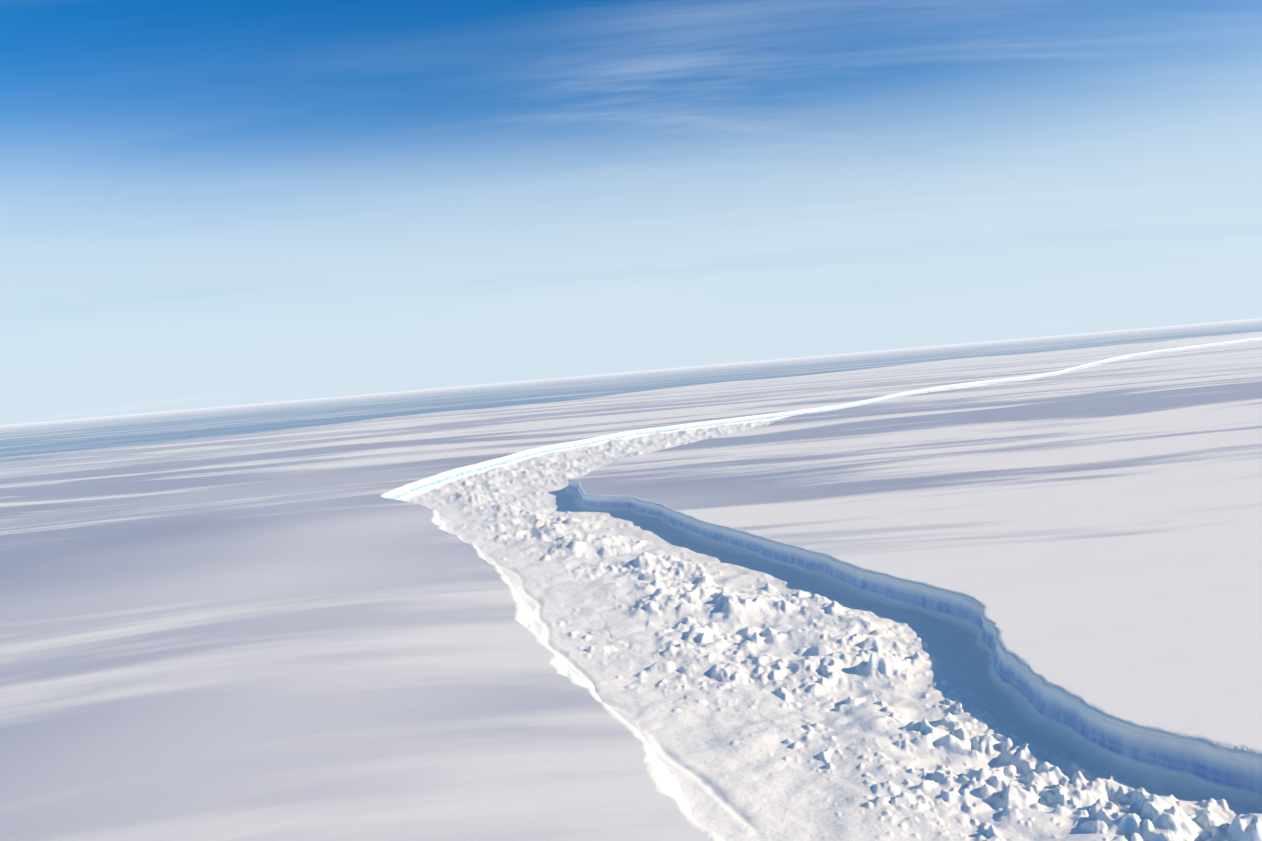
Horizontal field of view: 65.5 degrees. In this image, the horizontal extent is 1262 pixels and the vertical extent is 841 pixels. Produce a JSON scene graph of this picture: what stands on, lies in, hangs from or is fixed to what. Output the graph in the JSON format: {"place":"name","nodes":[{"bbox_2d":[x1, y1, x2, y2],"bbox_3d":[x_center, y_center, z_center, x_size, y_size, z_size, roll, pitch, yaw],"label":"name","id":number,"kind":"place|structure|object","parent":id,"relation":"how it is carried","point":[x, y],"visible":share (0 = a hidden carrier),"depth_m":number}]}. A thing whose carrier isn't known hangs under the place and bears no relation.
{"place":"outdoors","nodes":[
{"label":"outdoors","id":0,"kind":"place"},
{"bbox_2d":[0,332,1261,840],"bbox_3d":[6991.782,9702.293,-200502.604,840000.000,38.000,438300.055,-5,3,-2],"label":"ice shelf","id":1,"kind":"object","parent":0,"point":[302,634],"depth_m":995.65},
{"bbox_2d":[380,337,1261,840],"bbox_3d":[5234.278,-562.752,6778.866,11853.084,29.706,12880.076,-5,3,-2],"label":"ice cliff","id":2,"kind":"structure","parent":1,"relation":"on","point":[662,779],"depth_m":2374.42},
{"bbox_2d":[404,340,1261,840],"bbox_3d":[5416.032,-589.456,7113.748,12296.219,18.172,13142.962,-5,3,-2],"label":"ice rubble","id":3,"kind":"object","parent":1,"relation":"on","point":[754,700],"visible":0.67,"depth_m":687.45},
{"bbox_2d":[565,365,1261,808],"bbox_3d":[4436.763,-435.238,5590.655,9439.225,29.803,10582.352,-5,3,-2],"label":"rift wall","id":4,"kind":"structure","parent":1,"relation":"on","point":[1121,747],"depth_m":605.79},
{"bbox_2d":[0,318,1261,461],"bbox_3d":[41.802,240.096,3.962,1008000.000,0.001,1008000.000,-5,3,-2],"label":"sea water","id":5,"kind":"structure","parent":0,"point":[24,441],"depth_m":20582.22},
{"bbox_2d":[0,0,1261,424],"label":"sky","id":6,"kind":"structure","parent":0,"point":[204,203]}
]}

